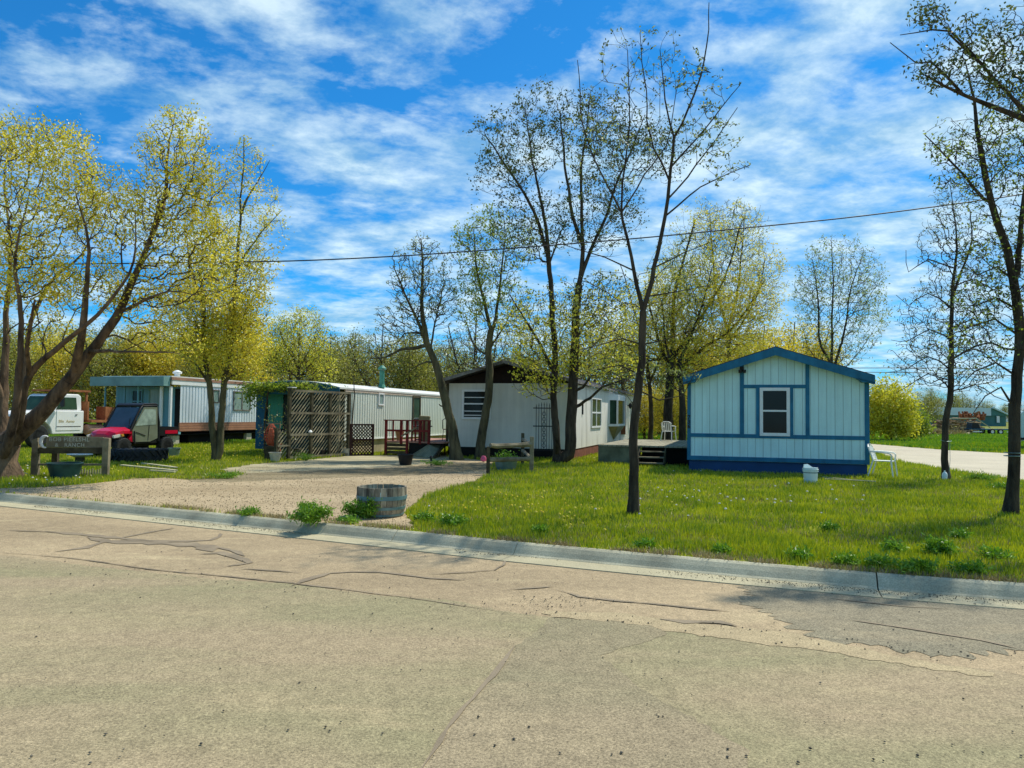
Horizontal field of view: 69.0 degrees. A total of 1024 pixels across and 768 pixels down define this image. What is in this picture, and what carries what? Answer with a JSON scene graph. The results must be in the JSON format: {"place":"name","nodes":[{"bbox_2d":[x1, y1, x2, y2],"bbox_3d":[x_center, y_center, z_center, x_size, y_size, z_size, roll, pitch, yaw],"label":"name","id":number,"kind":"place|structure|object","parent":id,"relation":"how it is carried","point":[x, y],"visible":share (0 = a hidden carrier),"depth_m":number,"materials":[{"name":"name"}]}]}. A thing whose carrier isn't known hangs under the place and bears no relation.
{"place":"outdoors","nodes":[
{"label":"outdoors","id":0,"kind":"place"},
{"bbox_2d":[0,458,492,527],"bbox_3d":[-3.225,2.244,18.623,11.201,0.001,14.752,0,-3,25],"label":"driveway","id":1,"kind":"structure","parent":0,"point":[324,490],"depth_m":14.04,"materials":[{"name":"gravel"}]},
{"bbox_2d":[340,496,381,518],"bbox_3d":[-2.154,1.752,10.699,0.625,0.382,0.454,1,-2,0],"label":"weed plant","id":2,"kind":"object","parent":1,"relation":"on","point":[362,510],"visible":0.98,"depth_m":10.63,"materials":[{"name":"green plant"}]},
{"bbox_2d":[356,484,406,517],"bbox_3d":[-1.927,1.723,11.022,0.744,0.427,0.744,1,-2,0],"label":"half barrel","id":3,"kind":"object","parent":1,"relation":"on","point":[392,501],"visible":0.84,"depth_m":10.74,"materials":[{"name":"wood"}]},
{"bbox_2d":[220,455,448,472],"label":"concrete slab","id":4,"kind":"structure","parent":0,"point":[378,461],"depth_m":21.88,"materials":[{"name":"concrete"}]},
{"bbox_2d":[349,424,373,455],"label":"lattice gate","id":5,"kind":"structure","parent":4,"relation":"on","point":[351,451],"depth_m":26.44,"materials":[{"name":"wood"}]},
{"bbox_2d":[384,420,448,454],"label":"red deck","id":6,"kind":"structure","parent":4,"relation":"on","point":[412,446],"depth_m":26.70,"materials":[{"name":"brown wood"}]},
{"bbox_2d":[189,463,491,481],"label":"dirt track","id":7,"kind":"structure","parent":0,"point":[452,468],"depth_m":18.79,"materials":[{"name":"gravel"}]},
{"bbox_2d":[0,555,1023,767],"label":"asphalt surface","id":8,"kind":"object","parent":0,"point":[739,687],"visible":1,"depth_m":4.53,"materials":[{"name":"asphalt"}]},
{"bbox_2d":[1,550,1023,762],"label":"loose stones","id":9,"kind":"object","parent":8,"relation":"on","point":[89,752],"visible":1,"depth_m":5.28,"materials":[{"name":"gravel"}]},
{"bbox_2d":[421,617,749,767],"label":"worn asphalt","id":10,"kind":"structure","parent":8,"relation":"on","point":[573,684],"depth_m":4.01,"materials":[{"name":"asphalt"}]},
{"bbox_2d":[422,646,514,767],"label":"crack seal","id":11,"kind":"object","parent":10,"relation":"on","point":[491,676],"visible":1,"depth_m":4.22,"materials":[{"name":"asphalt"}]},
{"bbox_2d":[542,610,994,675],"bbox_3d":[1.737,1.887,5.613,3.192,0.001,0.477,0,-3,26],"label":"sand streak","id":12,"kind":"object","parent":8,"relation":"on","point":[787,639],"visible":1,"depth_m":5.56,"materials":[{"name":"sand"}]},
{"bbox_2d":[0,506,1023,675],"bbox_3d":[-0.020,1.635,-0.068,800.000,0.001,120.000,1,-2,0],"label":"road","id":13,"kind":"structure","parent":0,"point":[303,559],"depth_m":7.67,"materials":[{"name":"concrete"}]},
{"bbox_2d":[53,532,222,541],"bbox_3d":[-5.014,1.973,9.635,2.457,0.001,0.742,1,-2,0],"label":"crack seal","id":14,"kind":"object","parent":13,"relation":"on","point":[104,536],"visible":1,"depth_m":9.55,"materials":[{"name":"asphalt"}]},
{"bbox_2d":[88,537,219,551],"bbox_3d":[-4.436,1.962,9.216,2.147,0.001,0.451,0,-3,18],"label":"crack seal","id":15,"kind":"object","parent":13,"relation":"on","point":[135,541],"visible":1,"depth_m":9.20,"materials":[{"name":"asphalt"}]},
{"bbox_2d":[6,552,504,611],"bbox_3d":[-2.900,1.902,7.387,6.272,0.001,0.143,0,-3,22],"label":"crack seal","id":16,"kind":"object","parent":13,"relation":"on","point":[254,578],"visible":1,"depth_m":7.25,"materials":[{"name":"asphalt"}]},
{"bbox_2d":[292,571,460,585],"bbox_3d":[-1.336,1.924,7.445,1.660,0.001,0.588,1,-2,-13],"label":"crack seal","id":17,"kind":"object","parent":13,"relation":"on","point":[310,578],"visible":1,"depth_m":7.46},
{"bbox_2d":[0,492,1023,600],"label":"kerb","id":18,"kind":"structure","parent":13,"relation":"on","point":[925,584],"depth_m":8.31,"materials":[{"name":"concrete"}]},
{"bbox_2d":[283,496,335,526],"bbox_3d":[-2.756,1.722,10.049,0.645,0.415,0.514,0,-2,16],"label":"weed plant","id":19,"kind":"object","parent":18,"relation":"on","point":[309,512],"visible":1,"depth_m":10.02,"materials":[{"name":"green plant"}]},
{"bbox_2d":[0,502,1023,609],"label":"gutter","id":20,"kind":"object","parent":13,"relation":"on","point":[961,600],"visible":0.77,"depth_m":8.13,"materials":[{"name":"concrete"}]},
{"bbox_2d":[34,506,1021,608],"bbox_3d":[-0.534,1.982,8.836,16.666,0.012,0.857,0,-3,24],"label":"gutter grit","id":21,"kind":"object","parent":20,"relation":"on","point":[637,571],"visible":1,"depth_m":7.41,"materials":[{"name":"stone"}]},
{"bbox_2d":[739,585,1023,658],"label":"worn asphalt","id":22,"kind":"structure","parent":13,"relation":"on","point":[812,611],"depth_m":6.04,"materials":[{"name":"asphalt"}]},
{"bbox_2d":[0,411,1023,581],"bbox_3d":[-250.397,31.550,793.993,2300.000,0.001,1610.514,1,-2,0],"label":"ground","id":23,"kind":"structure","parent":0,"point":[998,427],"depth_m":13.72,"materials":[{"name":"plant"}]},
{"bbox_2d":[0,314,57,410],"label":"background tree","id":24,"kind":"object","parent":23,"relation":"on","point":[11,367],"visible":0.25,"depth_m":50.92,"materials":[{"name":"green plant"}]},
{"bbox_2d":[8,389,114,446],"bbox_3d":[-18.645,1.417,31.428,2.480,2.306,6.700,0,-2,17],"label":"farm truck","id":25,"kind":"object","parent":23,"relation":"on","point":[69,414],"visible":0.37,"depth_m":30.41,"materials":[{"name":"white metal"}]},
{"bbox_2d":[46,462,83,478],"bbox_3d":[-9.825,1.897,16.368,0.720,0.335,0.720,1,-2,0],"label":"planter tub","id":26,"kind":"object","parent":23,"relation":"on","point":[63,469],"visible":0.91,"depth_m":16.13,"materials":[{"name":"plastic"}]},
{"bbox_2d":[28,313,108,422],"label":"background tree","id":27,"kind":"object","parent":23,"relation":"on","point":[54,381],"visible":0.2,"depth_m":56.59,"materials":[{"name":"green plant"}]},
{"bbox_2d":[30,435,110,475],"bbox_3d":[-10.014,1.628,17.029,1.625,0.924,0.461,1,-2,-8],"label":"ranch sign","id":28,"kind":"object","parent":23,"relation":"on","point":[56,446],"visible":1,"depth_m":16.88,"materials":[{"name":"grey wood"}]},
{"bbox_2d":[50,318,141,423],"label":"background tree","id":29,"kind":"object","parent":23,"relation":"on","point":[91,368],"visible":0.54,"depth_m":53.67,"materials":[{"name":"green plant"}]},
{"bbox_2d":[90,319,161,410],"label":"background tree","id":30,"kind":"object","parent":23,"relation":"on","point":[123,354],"visible":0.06,"depth_m":57.70,"materials":[{"name":"green plant"}]},
{"bbox_2d":[0,99,262,478],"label":"tree","id":31,"kind":"object","parent":23,"relation":"on","point":[18,427],"visible":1,"depth_m":16.05,"materials":[{"name":"green plant"}]},
{"bbox_2d":[86,403,177,455],"bbox_3d":[-12.875,1.520,25.210,1.343,1.765,2.875,0,-3,20],"label":"utility vehicle","id":32,"kind":"object","parent":23,"relation":"on","point":[122,428],"visible":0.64,"depth_m":24.95,"materials":[{"name":"red metal"}]},
{"bbox_2d":[110,448,168,462],"bbox_3d":[-11.120,2.108,22.163,1.641,0.375,1.648,1,-2,0],"label":"tractor tyre","id":33,"kind":"object","parent":23,"relation":"on","point":[138,454],"visible":0.9,"depth_m":21.54,"materials":[{"name":"black rubber"}]},
{"bbox_2d":[107,320,182,404],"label":"background tree","id":34,"kind":"object","parent":23,"relation":"on","point":[141,368],"visible":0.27,"depth_m":56.12,"materials":[{"name":"green plant"}]},
{"bbox_2d":[141,331,208,386],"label":"background tree","id":35,"kind":"object","parent":23,"relation":"on","point":[169,363],"visible":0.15,"depth_m":56.33,"materials":[{"name":"green plant"}]},
{"bbox_2d":[90,370,262,443],"bbox_3d":[-14.574,1.373,41.397,4.150,3.350,17.490,0,-2,17],"label":"mobile home","id":36,"kind":"object","parent":23,"relation":"on","point":[183,408],"visible":0.4,"depth_m":34.25,"materials":[{"name":"white metal"}]},
{"bbox_2d":[233,391,250,410],"bbox_3d":[-13.605,0.859,37.551,0.055,0.965,1.367,0,-2,17],"label":"window","id":37,"kind":"structure","parent":36,"relation":"in","point":[237,403],"depth_m":37.38,"materials":[{"name":"white glass"}]},
{"bbox_2d":[158,131,290,460],"bbox_3d":[-9.131,-2.713,23.363,4.157,10.386,2.873,-1,-3,29],"label":"twin stem tree","id":38,"kind":"object","parent":23,"relation":"on","point":[232,324],"visible":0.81,"depth_m":23.04,"materials":[{"name":"yellow plant"}]},
{"bbox_2d":[182,304,287,382],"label":"background tree","id":39,"kind":"object","parent":23,"relation":"on","point":[252,375],"visible":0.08,"depth_m":49.86,"materials":[{"name":"green plant"}]},
{"bbox_2d":[264,423,280,458],"bbox_3d":[-7.632,1.817,23.624,0.457,1.150,0.435,1,-2,0],"label":"wire cage","id":40,"kind":"object","parent":23,"relation":"on","point":[270,440],"visible":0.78,"depth_m":23.52,"materials":[{"name":"brown metal"}]},
{"bbox_2d":[227,372,347,447],"bbox_3d":[-8.071,1.005,26.299,5.097,2.988,0.802,0,-2,17],"label":"climbing vine","id":41,"kind":"object","parent":23,"relation":"on","point":[283,385],"visible":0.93,"depth_m":26.46,"materials":[{"name":"green plant"}]},
{"bbox_2d":[254,297,338,382],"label":"tree","id":42,"kind":"object","parent":23,"relation":"on","point":[290,336],"visible":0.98,"depth_m":37.22,"materials":[{"name":"green plant"}]},
{"bbox_2d":[274,387,350,458],"bbox_3d":[-6.983,1.302,25.016,1.257,2.310,3.580,-1,-3,27],"label":"lattice screen","id":43,"kind":"object","parent":23,"relation":"on","point":[310,434],"visible":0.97,"depth_m":24.67,"materials":[{"name":"brown wood"}]},
{"bbox_2d":[290,321,369,385],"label":"background tree","id":44,"kind":"object","parent":23,"relation":"on","point":[338,364],"visible":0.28,"depth_m":50.58,"materials":[{"name":"green plant"}]},
{"bbox_2d":[248,365,445,453],"bbox_3d":[-5.185,1.172,35.064,3.725,3.450,18.030,0,-2,17],"label":"mobile home","id":45,"kind":"object","parent":23,"relation":"on","point":[378,405],"visible":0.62,"depth_m":27.81,"materials":[{"name":"beige metal"}]},
{"bbox_2d":[412,396,420,432],"bbox_3d":[-4.130,1.320,32.215,0.050,1.622,0.812,0,-2,17],"label":"door","id":46,"kind":"structure","parent":45,"relation":"in","point":[416,400],"depth_m":32.23,"materials":[{"name":"green wood"}]},
{"bbox_2d":[329,322,393,386],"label":"background tree","id":47,"kind":"object","parent":23,"relation":"on","point":[354,337],"visible":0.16,"depth_m":59.31,"materials":[{"name":"green plant"}]},
{"bbox_2d":[26,441,729,529],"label":"dandelion flowers","id":48,"kind":"object","parent":23,"relation":"on","point":[443,496],"visible":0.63,"depth_m":12.90,"materials":[{"name":"plant"}]},
{"bbox_2d":[340,321,422,388],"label":"background tree","id":49,"kind":"object","parent":23,"relation":"on","point":[368,378],"visible":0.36,"depth_m":53.06,"materials":[{"name":"green plant"}]},
{"bbox_2d":[370,322,451,391],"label":"background tree","id":50,"kind":"object","parent":23,"relation":"on","point":[412,375],"visible":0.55,"depth_m":52.62,"materials":[{"name":"green plant"}]},
{"bbox_2d":[362,230,463,459],"bbox_3d":[-3.283,-1.268,24.923,2.770,7.824,2.558,-1,-3,42],"label":"leaning tree","id":51,"kind":"object","parent":23,"relation":"on","point":[455,452],"visible":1,"depth_m":24.81,"materials":[{"name":"grey plant"}]},
{"bbox_2d":[408,443,445,458],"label":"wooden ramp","id":52,"kind":"structure","parent":23,"relation":"on","point":[433,450],"depth_m":26.23,"materials":[{"name":"grey wood"}]},
{"bbox_2d":[418,337,477,390],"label":"background tree","id":53,"kind":"object","parent":23,"relation":"on","point":[454,364],"visible":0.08,"depth_m":61.07,"materials":[{"name":"green plant"}]},
{"bbox_2d":[433,510,468,526],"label":"weed plant","id":54,"kind":"object","parent":23,"relation":"on","point":[450,519],"visible":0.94,"depth_m":9.82,"materials":[{"name":"green plant"}]},
{"bbox_2d":[439,323,510,375],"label":"background tree","id":55,"kind":"object","parent":23,"relation":"on","point":[468,346],"visible":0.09,"depth_m":73.90,"materials":[{"name":"green plant"}]},
{"bbox_2d":[433,305,520,390],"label":"background tree","id":56,"kind":"object","parent":23,"relation":"on","point":[473,351],"visible":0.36,"depth_m":52.12,"materials":[{"name":"green plant"}]},
{"bbox_2d":[445,199,540,458],"bbox_3d":[-0.643,-1.913,25.689,3.361,9.154,2.313,1,-2,0],"label":"slim tree","id":57,"kind":"object","parent":23,"relation":"on","point":[480,449],"visible":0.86,"depth_m":25.58,"materials":[{"name":"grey plant"}]},
{"bbox_2d":[495,449,518,469],"bbox_3d":[-0.131,2.025,20.496,0.714,0.655,0.718,1,-2,0],"label":"planter tub","id":58,"kind":"object","parent":23,"relation":"on","point":[506,465],"visible":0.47,"depth_m":20.28,"materials":[{"name":"metal"}]},
{"bbox_2d":[486,433,533,473],"bbox_3d":[0.314,1.892,20.722,1.024,0.950,4.390,0,-2,12],"label":"rail fence","id":59,"kind":"object","parent":23,"relation":"on","point":[523,444],"visible":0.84,"depth_m":19.20,"materials":[{"name":"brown wood"}]},
{"bbox_2d":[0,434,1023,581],"bbox_3d":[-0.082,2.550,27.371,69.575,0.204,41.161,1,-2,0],"label":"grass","id":60,"kind":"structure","parent":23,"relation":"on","point":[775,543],"depth_m":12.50,"materials":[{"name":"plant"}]},
{"bbox_2d":[493,329,551,370],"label":"background tree","id":61,"kind":"object","parent":23,"relation":"on","point":[533,358],"visible":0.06,"depth_m":55.23,"materials":[{"name":"green plant"}]},
{"bbox_2d":[48,418,1023,451],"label":"grass","id":62,"kind":"structure","parent":23,"relation":"on","point":[996,438],"depth_m":49.30,"materials":[{"name":"plant"}]},
{"bbox_2d":[444,360,633,458],"bbox_3d":[2.335,1.246,34.126,5.175,3.403,17.485,0,-2,17],"label":"mobile home","id":63,"kind":"object","parent":23,"relation":"on","point":[603,416],"visible":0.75,"depth_m":26.64,"materials":[{"name":"grey paint"}]},
{"bbox_2d":[462,389,490,419],"bbox_3d":[-1.273,0.731,26.693,1.099,1.067,0.055,0,-2,17],"label":"window","id":64,"kind":"structure","parent":63,"relation":"in","point":[472,399],"depth_m":26.73,"materials":[{"name":"white paint"}]},
{"bbox_2d":[533,402,552,450],"bbox_3d":[1.085,1.437,25.268,0.768,1.676,0.034,0,-2,17],"label":"iron trellis","id":65,"kind":"object","parent":63,"relation":"attached to","point":[541,426],"visible":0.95,"depth_m":25.27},
{"bbox_2d":[591,397,601,427],"bbox_3d":[3.389,1.151,29.941,0.055,1.206,2.135,0,-2,17],"label":"window","id":66,"kind":"structure","parent":63,"relation":"in","point":[596,403],"depth_m":29.89,"materials":[{"name":"white paint"}]},
{"bbox_2d":[608,394,624,439],"bbox_3d":[4.835,1.545,34.137,0.395,2.057,2.885,0,-2,17],"label":"bay window","id":67,"kind":"structure","parent":63,"relation":"in","point":[616,403],"depth_m":33.07,"materials":[{"name":"white paint"}]},
{"bbox_2d":[134,502,1023,582],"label":"dry grass","id":68,"kind":"structure","parent":23,"relation":"on","point":[753,559],"depth_m":8.13,"materials":[{"name":"plant"}]},
{"bbox_2d":[462,76,696,462],"bbox_3d":[2.192,-3.774,24.159,7.752,12.931,3.210,1,-2,0],"label":"double trunk tree","id":69,"kind":"object","parent":23,"relation":"on","point":[567,454],"visible":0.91,"depth_m":24.00,"materials":[{"name":"green plant"}]},
{"bbox_2d":[539,321,635,390],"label":"background tree","id":70,"kind":"object","parent":23,"relation":"on","point":[564,373],"visible":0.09,"depth_m":53.59,"materials":[{"name":"green plant"}]},
{"bbox_2d":[588,325,658,394],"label":"background tree","id":71,"kind":"object","parent":23,"relation":"on","point":[623,385],"visible":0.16,"depth_m":49.36,"materials":[{"name":"green plant"}]},
{"bbox_2d":[598,439,688,466],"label":"wooden deck","id":72,"kind":"structure","parent":23,"relation":"on","point":[663,451],"depth_m":23.46,"materials":[{"name":"grey wood"}]},
{"bbox_2d":[628,382,663,438],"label":"background tree","id":73,"kind":"object","parent":23,"relation":"on","point":[644,419],"visible":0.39,"depth_m":47.64,"materials":[{"name":"green plant"}]},
{"bbox_2d":[557,5,750,514],"bbox_3d":[2.152,-1.969,11.735,2.830,8.172,1.829,2,-3,-28],"label":"slender tree","id":74,"kind":"object","parent":23,"relation":"on","point":[633,505],"visible":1,"depth_m":11.62,"materials":[{"name":"green plant"}]},
{"bbox_2d":[620,239,689,439],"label":"tree","id":75,"kind":"object","parent":23,"relation":"on","point":[650,400],"visible":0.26,"depth_m":41.02,"materials":[{"name":"green plant"}]},
{"bbox_2d":[619,326,700,433],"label":"background tree","id":76,"kind":"object","parent":23,"relation":"on","point":[654,386],"visible":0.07,"depth_m":61.64,"materials":[{"name":"green plant"}]},
{"bbox_2d":[642,381,686,439],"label":"background tree","id":77,"kind":"object","parent":23,"relation":"on","point":[658,411],"visible":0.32,"depth_m":45.81,"materials":[{"name":"green plant"}]},
{"bbox_2d":[567,195,795,439],"bbox_3d":[8.550,-3.199,38.044,11.682,13.027,5.450,1,-2,0],"label":"broad tree","id":78,"kind":"object","parent":23,"relation":"on","point":[712,338],"visible":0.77,"depth_m":37.69,"materials":[{"name":"green plant"}]},
{"bbox_2d":[650,241,725,439],"bbox_3d":[8.662,-1.955,36.984,3.818,10.410,2.752,1,-2,-17],"label":"tree","id":79,"kind":"object","parent":23,"relation":"on","point":[682,418],"visible":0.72,"depth_m":36.80,"materials":[{"name":"green plant"}]},
{"bbox_2d":[651,319,742,424],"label":"background tree","id":80,"kind":"object","parent":23,"relation":"on","point":[711,354],"visible":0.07,"depth_m":59.68,"materials":[{"name":"green plant"}]},
{"bbox_2d":[688,197,782,360],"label":"tree","id":81,"kind":"object","parent":23,"relation":"on","point":[736,251],"visible":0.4,"depth_m":50.38,"materials":[{"name":"green plant"}]},
{"bbox_2d":[715,319,812,360],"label":"background tree","id":82,"kind":"object","parent":23,"relation":"on","point":[776,339],"visible":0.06,"depth_m":55.95,"materials":[{"name":"green plant"}]},
{"bbox_2d":[683,346,874,475],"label":"manufactured house","id":83,"kind":"structure","parent":23,"relation":"on","point":[777,409],"depth_m":20.35,"materials":[{"name":"teal"}]},
{"bbox_2d":[760,388,789,435],"bbox_3d":[7.195,0.762,20.393,0.779,1.321,0.055,0,-2,17],"label":"window","id":84,"kind":"structure","parent":83,"relation":"in","point":[774,402],"depth_m":20.39,"materials":[{"name":"white paint"}]},
{"bbox_2d":[782,542,816,559],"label":"weed plant","id":85,"kind":"object","parent":23,"relation":"on","point":[795,552],"visible":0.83,"depth_m":7.89,"materials":[{"name":"green plant"}]},
{"bbox_2d":[747,308,852,365],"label":"background tree","id":86,"kind":"object","parent":23,"relation":"on","point":[815,329],"visible":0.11,"depth_m":59.06,"materials":[{"name":"green plant"}]},
{"bbox_2d":[802,464,818,483],"bbox_3d":[6.960,2.088,17.374,0.360,0.440,0.360,1,-2,0],"label":"plastic bucket","id":87,"kind":"object","parent":23,"relation":"on","point":[810,473],"visible":0.91,"depth_m":17.25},
{"bbox_2d":[788,233,894,366],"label":"airy tree","id":88,"kind":"object","parent":23,"relation":"on","point":[865,292],"visible":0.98,"depth_m":50.77,"materials":[{"name":"green plant"}]},
{"bbox_2d":[825,547,864,565],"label":"weed plant","id":89,"kind":"object","parent":23,"relation":"on","point":[845,558],"visible":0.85,"depth_m":7.57,"materials":[{"name":"green plant"}]},
{"bbox_2d":[860,549,900,569],"bbox_3d":[3.686,1.775,7.459,0.407,0.245,0.318,0,-3,22],"label":"weed plant","id":90,"kind":"object","parent":23,"relation":"on","point":[880,560],"visible":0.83,"depth_m":7.45,"materials":[{"name":"green plant"}]},
{"bbox_2d":[867,444,897,476],"bbox_3d":[9.678,2.002,19.487,0.664,0.863,0.573,-1,-3,38],"label":"plastic chair","id":91,"kind":"object","parent":23,"relation":"on","point":[872,451],"visible":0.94,"depth_m":19.48,"materials":[{"name":"plastic"}]},
{"bbox_2d":[879,536,908,552],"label":"weed plant","id":92,"kind":"object","parent":23,"relation":"on","point":[888,544],"visible":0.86,"depth_m":8.40,"materials":[{"name":"green plant"}]},
{"bbox_2d":[869,373,924,440],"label":"bush","id":93,"kind":"object","parent":23,"relation":"on","point":[893,422],"visible":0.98,"depth_m":51.63,"materials":[{"name":"green plant"}]},
{"bbox_2d":[894,406,938,438],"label":"bush","id":94,"kind":"object","parent":23,"relation":"on","point":[927,428],"visible":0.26,"depth_m":56.20,"materials":[{"name":"green plant"}]},
{"bbox_2d":[890,554,948,574],"bbox_3d":[3.972,1.774,7.291,0.544,0.245,0.453,1,-2,0],"label":"weed plant","id":95,"kind":"object","parent":23,"relation":"on","point":[913,564],"visible":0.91,"depth_m":7.24,"materials":[{"name":"green plant"}]},
{"bbox_2d":[918,383,945,420],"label":"background tree","id":96,"kind":"object","parent":23,"relation":"on","point":[936,405],"visible":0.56,"depth_m":168.97,"materials":[{"name":"green plant"}]},
{"bbox_2d":[916,532,962,557],"bbox_3d":[4.735,1.786,8.226,0.449,0.288,0.365,1,-2,0],"label":"weed plant","id":97,"kind":"object","parent":23,"relation":"on","point":[939,546],"visible":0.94,"depth_m":8.21,"materials":[{"name":"green plant"}]},
{"bbox_2d":[883,175,1012,479],"bbox_3d":[11.331,-1.444,19.236,3.732,7.975,2.026,2,-3,-25],"label":"drooping tree","id":98,"kind":"object","parent":23,"relation":"on","point":[950,367],"visible":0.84,"depth_m":19.11,"materials":[{"name":"green plant"}]},
{"bbox_2d":[890,0,1023,131],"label":"overhanging tree","id":99,"kind":"object","parent":23,"relation":"on","point":[992,80],"visible":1,"depth_m":9.99,"materials":[{"name":"green plant"}]},
{"bbox_2d":[927,411,989,432],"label":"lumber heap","id":100,"kind":"object","parent":23,"relation":"on","point":[966,416],"visible":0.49,"depth_m":87.62,"materials":[{"name":"brown wood"}]},
{"bbox_2d":[946,557,996,575],"bbox_3d":[4.447,1.780,7.232,0.462,0.234,0.384,1,-2,0],"label":"weed plant","id":101,"kind":"object","parent":23,"relation":"on","point":[978,566],"visible":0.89,"depth_m":7.21,"materials":[{"name":"green plant"}]},
{"bbox_2d":[923,50,1023,513],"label":"catkin tree","id":102,"kind":"object","parent":23,"relation":"on","point":[1011,502],"visible":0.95,"depth_m":12.25,"materials":[{"name":"green plant"}]},
{"bbox_2d":[969,544,1018,560],"bbox_3d":[5.232,1.839,8.045,0.414,0.198,0.379,1,-2,-16],"label":"weed plant","id":103,"kind":"object","parent":23,"relation":"on","point":[997,554],"visible":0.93,"depth_m":8.03,"materials":[{"name":"green plant"}]},
{"bbox_2d":[2,194,1021,264],"bbox_3d":[-0.001,-4.387,19.700,33.817,2.886,0.032,1,-2,0],"label":"power line","id":104,"kind":"object","parent":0,"point":[566,243],"visible":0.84,"depth_m":19.66,"materials":[{"name":"metal"}]},
{"bbox_2d":[0,0,1023,421],"label":"sky","id":105,"kind":"structure","parent":0,"point":[364,107],"materials":[{"name":"blue"}]},
{"bbox_2d":[871,444,1023,478],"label":"side street","id":106,"kind":"structure","parent":0,"point":[992,463],"depth_m":29.27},
{"bbox_2d":[932,407,1007,425],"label":"metal building","id":107,"kind":"structure","parent":0,"point":[995,416],"depth_m":204.51,"materials":[{"name":"teal"}]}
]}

